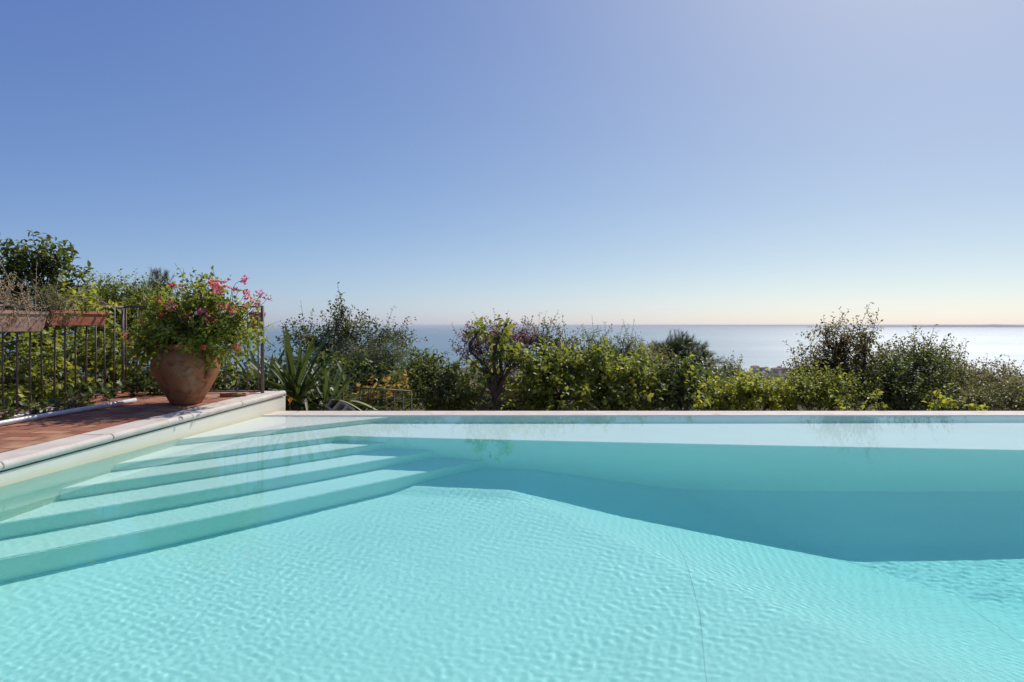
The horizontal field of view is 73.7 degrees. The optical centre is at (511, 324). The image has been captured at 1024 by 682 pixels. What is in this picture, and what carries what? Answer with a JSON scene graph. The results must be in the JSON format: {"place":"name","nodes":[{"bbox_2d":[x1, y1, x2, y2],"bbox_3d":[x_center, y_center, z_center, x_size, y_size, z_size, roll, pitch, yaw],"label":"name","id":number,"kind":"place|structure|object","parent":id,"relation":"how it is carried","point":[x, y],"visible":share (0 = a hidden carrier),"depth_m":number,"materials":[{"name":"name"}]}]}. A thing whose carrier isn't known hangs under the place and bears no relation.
{"place":"outdoors","nodes":[
{"label":"outdoors","id":0,"kind":"place"},
{"bbox_2d":[0,391,256,452],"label":"terrace paving","id":1,"kind":"structure","parent":0,"point":[18,435],"depth_m":6.34,"materials":[{"name":"ceramic"}]},
{"bbox_2d":[0,397,47,419],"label":"ground ivy","id":2,"kind":"object","parent":1,"relation":"on","point":[36,409],"visible":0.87,"depth_m":6.48,"materials":[{"name":"green plant"}]},
{"bbox_2d":[0,407,56,420],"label":"water pipe","id":3,"kind":"object","parent":1,"relation":"on","point":[30,413],"visible":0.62,"depth_m":6.54,"materials":[{"name":"white plastic"}]},
{"bbox_2d":[0,304,123,414],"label":"iron fence","id":4,"kind":"object","parent":1,"relation":"on","point":[41,355],"visible":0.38,"depth_m":7.29,"materials":[{"name":"black metal"}]},
{"bbox_2d":[0,310,48,332],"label":"terracotta trough","id":5,"kind":"object","parent":4,"relation":"attached to","point":[37,322],"visible":0.76,"depth_m":6.38,"materials":[{"name":"ceramic"}]},
{"bbox_2d":[0,255,54,327],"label":"dry plant","id":6,"kind":"object","parent":5,"relation":"in","point":[21,304],"visible":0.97,"depth_m":6.29,"materials":[{"name":"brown plant"}]},
{"bbox_2d":[30,310,108,326],"bbox_3d":[-4.666,-0.064,7.220,0.246,0.173,0.972,0,0,0],"label":"terracotta trough","id":7,"kind":"object","parent":4,"relation":"attached to","point":[92,318],"visible":0.7,"depth_m":7.20,"materials":[{"name":"ceramic"}]},
{"bbox_2d":[1,271,84,331],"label":"dry plant","id":8,"kind":"object","parent":7,"relation":"in","point":[49,298],"visible":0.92,"depth_m":6.78,"materials":[{"name":"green plant"}]},
{"bbox_2d":[56,274,122,317],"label":"trailing plant","id":9,"kind":"object","parent":7,"relation":"in","point":[93,300],"visible":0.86,"depth_m":7.43,"materials":[{"name":"green plant"}]},
{"bbox_2d":[39,382,96,410],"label":"ground ivy","id":10,"kind":"object","parent":1,"relation":"on","point":[56,401],"visible":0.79,"depth_m":7.01,"materials":[{"name":"green plant"}]},
{"bbox_2d":[0,398,136,425],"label":"water pipe","id":11,"kind":"object","parent":1,"relation":"on","point":[44,415],"visible":1,"depth_m":6.58,"materials":[{"name":"white plastic"}]},
{"bbox_2d":[71,375,148,402],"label":"ground ivy","id":12,"kind":"object","parent":1,"relation":"on","point":[112,392],"visible":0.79,"depth_m":7.83,"materials":[{"name":"green plant"}]},
{"bbox_2d":[135,368,163,395],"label":"ground ivy","id":13,"kind":"object","parent":1,"relation":"on","point":[149,388],"visible":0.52,"depth_m":8.19,"materials":[{"name":"green plant"}]},
{"bbox_2d":[150,344,220,404],"bbox_3d":[-3.561,0.532,7.463,0.692,0.658,0.684,0,0,-17],"label":"terracotta pot","id":14,"kind":"object","parent":1,"relation":"on","point":[184,379],"visible":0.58,"depth_m":7.22,"materials":[{"name":"ceramic"}]},
{"bbox_2d":[112,264,279,383],"bbox_3d":[-3.446,0.013,7.466,1.711,1.319,1.293,0,0,0],"label":"bougainvillea","id":15,"kind":"object","parent":14,"relation":"in","point":[209,326],"visible":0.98,"depth_m":7.25,"materials":[{"name":"green plant"}]},
{"bbox_2d":[123,306,263,392],"bbox_3d":[-3.928,0.377,8.404,1.754,1.227,0.047,0,0,0],"label":"iron railing","id":16,"kind":"object","parent":1,"relation":"on","point":[262,358],"visible":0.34,"depth_m":8.39,"materials":[{"name":"black metal"}]},
{"bbox_2d":[248,312,265,334],"bbox_3d":[-3.180,-0.025,8.520,0.203,0.292,0.203,0,0,45],"label":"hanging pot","id":17,"kind":"object","parent":16,"relation":"hanging from","point":[254,324],"visible":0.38,"depth_m":8.45,"materials":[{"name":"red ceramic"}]},
{"bbox_2d":[220,392,248,395],"bbox_3d":[-3.300,0.825,8.120,0.300,0.040,0.140,0,0,-6],"label":"clay tile","id":18,"kind":"object","parent":1,"relation":"on","point":[233,394],"visible":1,"depth_m":8.06,"materials":[{"name":"ceramic"}]},
{"bbox_2d":[426,380,559,410],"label":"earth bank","id":19,"kind":"structure","parent":0,"point":[481,408],"depth_m":13.08,"materials":[{"name":"brown soil"}]},
{"bbox_2d":[476,365,532,391],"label":"olive bush","id":20,"kind":"object","parent":19,"relation":"on","point":[512,380],"visible":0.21,"depth_m":13.72,"materials":[{"name":"green plant"}]},
{"bbox_2d":[0,416,1023,681],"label":"pool water","id":21,"kind":"structure","parent":0,"point":[574,548],"depth_m":3.19,"materials":[{"name":"teal liquid"}]},
{"bbox_2d":[0,326,1023,376],"bbox_3d":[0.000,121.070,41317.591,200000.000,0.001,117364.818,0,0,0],"label":"sea","id":22,"kind":"structure","parent":0,"point":[763,346],"depth_m":5617.60,"materials":[{"name":"liquid"}]},
{"bbox_2d":[0,0,1023,325],"label":"sky","id":23,"kind":"structure","parent":0,"point":[438,162],"materials":[{"name":"blue"}]},
{"bbox_2d":[10,366,1021,410],"bbox_3d":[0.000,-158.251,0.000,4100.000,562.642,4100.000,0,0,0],"label":"terrain","id":24,"kind":"structure","parent":0,"point":[462,369],"depth_m":43.92,"materials":[{"name":"brown soil"}]},
{"bbox_2d":[0,327,100,411],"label":"shrub","id":25,"kind":"object","parent":24,"relation":"on","point":[10,375],"visible":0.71,"depth_m":7.97,"materials":[{"name":"green plant"}]},
{"bbox_2d":[0,230,112,400],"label":"citrus tree","id":26,"kind":"object","parent":24,"relation":"on","point":[19,264],"visible":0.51,"depth_m":9.50,"materials":[{"name":"green plant"}]},
{"bbox_2d":[0,297,238,404],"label":"shrub","id":27,"kind":"object","parent":24,"relation":"on","point":[80,362],"visible":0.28,"depth_m":9.11,"materials":[{"name":"green plant"}]},
{"bbox_2d":[59,267,179,368],"bbox_3d":[-6.726,0.494,11.468,2.134,2.933,1.791,0,0,0],"label":"shrub","id":28,"kind":"object","parent":24,"relation":"on","point":[135,297],"visible":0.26,"depth_m":11.39,"materials":[{"name":"green plant"}]},
{"bbox_2d":[124,266,181,322],"bbox_3d":[-7.497,0.777,13.977,1.383,4.009,1.499,0,0,44],"label":"conifer","id":29,"kind":"object","parent":24,"relation":"on","point":[156,274],"visible":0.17,"depth_m":13.91,"materials":[{"name":"green plant"}]},
{"bbox_2d":[210,345,321,410],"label":"shrub","id":30,"kind":"object","parent":24,"relation":"on","point":[287,407],"visible":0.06,"depth_m":9.63,"materials":[{"name":"green plant"}]},
{"bbox_2d":[233,338,358,410],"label":"shrub","id":31,"kind":"object","parent":24,"relation":"on","point":[276,360],"visible":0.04,"depth_m":12.29,"materials":[{"name":"green plant"}]},
{"bbox_2d":[216,325,418,410],"bbox_3d":[-2.918,1.201,9.819,3.768,2.464,3.142,0,0,0],"label":"strap leaf plant","id":32,"kind":"object","parent":24,"relation":"on","point":[298,384],"visible":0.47,"depth_m":9.71,"materials":[{"name":"green plant"}]},
{"bbox_2d":[325,397,355,410],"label":"hollow block","id":33,"kind":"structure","parent":24,"relation":"on","point":[339,405],"depth_m":9.47,"materials":[{"name":"concrete"}]},
{"bbox_2d":[259,282,427,384],"bbox_3d":[-3.326,0.791,13.539,2.995,3.283,2.671,0,0,40],"label":"bush","id":34,"kind":"object","parent":24,"relation":"on","point":[344,329],"visible":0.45,"depth_m":13.39,"materials":[{"name":"green plant"}]},
{"bbox_2d":[295,338,413,402],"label":"shrub","id":35,"kind":"object","parent":24,"relation":"on","point":[343,361],"visible":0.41,"depth_m":11.81,"materials":[{"name":"green plant"}]},
{"bbox_2d":[334,385,411,410],"bbox_3d":[-2.078,1.562,10.200,1.166,1.316,0.027,0,0,0],"label":"railing","id":36,"kind":"object","parent":24,"relation":"on","point":[394,390],"visible":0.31,"depth_m":10.19,"materials":[{"name":"metal"}]},
{"bbox_2d":[329,326,417,382],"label":"olive bush","id":37,"kind":"object","parent":24,"relation":"on","point":[376,350],"visible":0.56,"depth_m":12.35,"materials":[{"name":"green plant"}]},
{"bbox_2d":[339,369,413,410],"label":"vine","id":38,"kind":"object","parent":24,"relation":"on","point":[394,385],"visible":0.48,"depth_m":10.60,"materials":[{"name":"green plant"}]},
{"bbox_2d":[341,345,441,410],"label":"shrub","id":39,"kind":"object","parent":24,"relation":"on","point":[414,402],"visible":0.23,"depth_m":12.71,"materials":[{"name":"green plant"}]},
{"bbox_2d":[399,345,495,410],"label":"shrub","id":40,"kind":"object","parent":24,"relation":"on","point":[428,374],"visible":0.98,"depth_m":11.42,"materials":[{"name":"green plant"}]},
{"bbox_2d":[424,364,489,410],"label":"shrub","id":41,"kind":"object","parent":24,"relation":"on","point":[447,404],"visible":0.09,"depth_m":12.55,"materials":[{"name":"green plant"}]},
{"bbox_2d":[448,308,541,383],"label":"plum bush","id":42,"kind":"object","parent":24,"relation":"on","point":[514,336],"visible":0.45,"depth_m":13.57,"materials":[{"name":"green plant"}]},
{"bbox_2d":[451,314,552,410],"bbox_3d":[-0.157,1.133,11.709,1.790,2.637,1.107,0,0,0],"label":"fig tree","id":43,"kind":"object","parent":24,"relation":"on","point":[502,355],"visible":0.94,"depth_m":11.62,"materials":[{"name":"green plant"}]},
{"bbox_2d":[483,387,536,410],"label":"shrub","id":44,"kind":"object","parent":24,"relation":"on","point":[504,401],"visible":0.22,"depth_m":12.79,"materials":[{"name":"green plant"}]},
{"bbox_2d":[0,390,1023,486],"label":"infinity pool","id":45,"kind":"structure","parent":24,"relation":"on","point":[27,463],"depth_m":6.74,"materials":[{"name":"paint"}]},
{"bbox_2d":[500,336,603,410],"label":"citrus hedge","id":46,"kind":"object","parent":24,"relation":"on","point":[552,380],"visible":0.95,"depth_m":11.72,"materials":[{"name":"green plant"}]},
{"bbox_2d":[511,310,594,358],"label":"tall shrub","id":47,"kind":"object","parent":24,"relation":"on","point":[547,337],"visible":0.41,"depth_m":13.85,"materials":[{"name":"green plant"}]},
{"bbox_2d":[537,337,669,410],"bbox_3d":[1.684,1.432,13.305,2.941,2.395,2.024,0,0,0],"label":"shrub","id":48,"kind":"object","parent":24,"relation":"on","point":[619,352],"visible":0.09,"depth_m":13.34,"materials":[{"name":"green plant"}]},
{"bbox_2d":[580,318,639,410],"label":"silver bush","id":49,"kind":"object","parent":24,"relation":"on","point":[627,347],"visible":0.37,"depth_m":14.40,"materials":[{"name":"green plant"}]},
{"bbox_2d":[569,335,668,410],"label":"citrus hedge","id":50,"kind":"object","parent":24,"relation":"on","point":[612,378],"visible":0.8,"depth_m":11.91,"materials":[{"name":"green plant"}]},
{"bbox_2d":[610,330,675,410],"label":"shrub","id":51,"kind":"object","parent":24,"relation":"on","point":[655,356],"visible":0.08,"depth_m":13.08,"materials":[{"name":"green plant"}]},
{"bbox_2d":[628,331,677,405],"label":"russet bush","id":52,"kind":"object","parent":24,"relation":"on","point":[663,355],"visible":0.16,"depth_m":16.93,"materials":[{"name":"green plant"}]},
{"bbox_2d":[635,352,725,410],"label":"citrus hedge","id":53,"kind":"object","parent":24,"relation":"on","point":[675,397],"visible":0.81,"depth_m":11.75,"materials":[{"name":"green plant"}]},
{"bbox_2d":[673,354,698,408],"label":"lemon shoot","id":54,"kind":"object","parent":24,"relation":"on","point":[684,374],"visible":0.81,"depth_m":11.57,"materials":[{"name":"green plant"}]},
{"bbox_2d":[646,327,729,376],"bbox_3d":[6.709,1.643,27.906,3.485,3.207,3.433,0,0,-30],"label":"pine tree","id":55,"kind":"object","parent":24,"relation":"on","point":[677,345],"visible":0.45,"depth_m":27.67,"materials":[{"name":"green plant"}]},
{"bbox_2d":[692,390,712,410],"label":"young plant","id":56,"kind":"object","parent":24,"relation":"on","point":[708,403],"visible":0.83,"depth_m":10.77,"materials":[{"name":"green plant"}]},
{"bbox_2d":[701,350,743,377],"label":"round shrub","id":57,"kind":"object","parent":24,"relation":"on","point":[734,362],"visible":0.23,"depth_m":25.90,"materials":[{"name":"green plant"}]},
{"bbox_2d":[692,359,752,410],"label":"shrub","id":58,"kind":"object","parent":24,"relation":"on","point":[725,372],"visible":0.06,"depth_m":18.92,"materials":[{"name":"green plant"}]},
{"bbox_2d":[680,350,768,410],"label":"shrub","id":59,"kind":"object","parent":24,"relation":"on","point":[707,374],"visible":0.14,"depth_m":12.89,"materials":[{"name":"green plant"}]},
{"bbox_2d":[693,362,802,410],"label":"citrus hedge","id":60,"kind":"object","parent":24,"relation":"on","point":[746,389],"visible":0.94,"depth_m":11.77,"materials":[{"name":"green plant"}]},
{"bbox_2d":[772,368,780,372],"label":"house","id":61,"kind":"structure","parent":24,"relation":"on","point":[774,370],"depth_m":1659.37,"materials":[{"name":"paint"}]},
{"bbox_2d":[753,348,844,410],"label":"shrub","id":62,"kind":"object","parent":24,"relation":"on","point":[786,409],"visible":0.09,"depth_m":12.88,"materials":[{"name":"green plant"}]},
{"bbox_2d":[769,354,884,410],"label":"shrub","id":63,"kind":"object","parent":24,"relation":"on","point":[809,389],"visible":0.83,"depth_m":11.80,"materials":[{"name":"green plant"}]},
{"bbox_2d":[780,302,887,409],"bbox_3d":[6.219,1.146,13.193,2.199,3.163,1.820,0,0,0],"label":"airy tree","id":64,"kind":"object","parent":24,"relation":"on","point":[837,349],"visible":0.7,"depth_m":13.04,"materials":[{"name":"green plant"}]},
{"bbox_2d":[828,372,854,410],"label":"young plant","id":65,"kind":"object","parent":24,"relation":"on","point":[839,399],"visible":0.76,"depth_m":10.60,"materials":[{"name":"green plant"}]},
{"bbox_2d":[791,329,908,410],"bbox_3d":[6.731,1.386,13.623,2.291,2.798,1.899,0,0,-40],"label":"shrub","id":66,"kind":"object","parent":24,"relation":"on","point":[880,353],"visible":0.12,"depth_m":13.41,"materials":[{"name":"green plant"}]},
{"bbox_2d":[858,389,887,410],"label":"young plant","id":67,"kind":"object","parent":24,"relation":"on","point":[874,397],"visible":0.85,"depth_m":10.62,"materials":[{"name":"green plant"}]},
{"bbox_2d":[845,324,968,410],"bbox_3d":[7.151,1.357,12.451,1.798,2.739,2.424,0,0,43],"label":"shrub","id":68,"kind":"object","parent":24,"relation":"on","point":[902,389],"visible":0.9,"depth_m":12.33,"materials":[{"name":"green plant"}]},
{"bbox_2d":[886,325,976,380],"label":"tall shrub","id":69,"kind":"object","parent":24,"relation":"on","point":[952,352],"visible":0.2,"depth_m":14.14,"materials":[{"name":"green plant"}]},
{"bbox_2d":[864,338,1014,410],"bbox_3d":[8.349,1.498,13.369,2.528,2.503,2.071,0,0,0],"label":"shrub","id":70,"kind":"object","parent":24,"relation":"on","point":[958,378],"visible":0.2,"depth_m":13.07,"materials":[{"name":"green plant"}]},
{"bbox_2d":[921,383,965,410],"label":"young plant","id":71,"kind":"object","parent":24,"relation":"on","point":[947,403],"visible":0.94,"depth_m":10.62,"materials":[{"name":"green plant"}]},
{"bbox_2d":[916,365,1023,410],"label":"shrub","id":72,"kind":"object","parent":24,"relation":"on","point":[979,398],"visible":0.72,"depth_m":11.58,"materials":[{"name":"green plant"}]},
{"bbox_2d":[959,400,988,410],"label":"young plant","id":73,"kind":"object","parent":24,"relation":"on","point":[974,406],"visible":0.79,"depth_m":10.36,"materials":[{"name":"green plant"}]},
{"bbox_2d":[928,353,1023,410],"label":"shrub","id":74,"kind":"object","parent":24,"relation":"on","point":[1002,374],"visible":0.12,"depth_m":14.32,"materials":[{"name":"green plant"}]},
{"bbox_2d":[978,365,1023,410],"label":"shrub","id":75,"kind":"object","parent":24,"relation":"on","point":[1008,384],"visible":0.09,"depth_m":13.21,"materials":[{"name":"green plant"}]},
{"bbox_2d":[875,324,1023,326],"bbox_3d":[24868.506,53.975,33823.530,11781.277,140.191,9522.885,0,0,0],"label":"headland","id":76,"kind":"structure","parent":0,"point":[995,325],"depth_m":34703.94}
]}

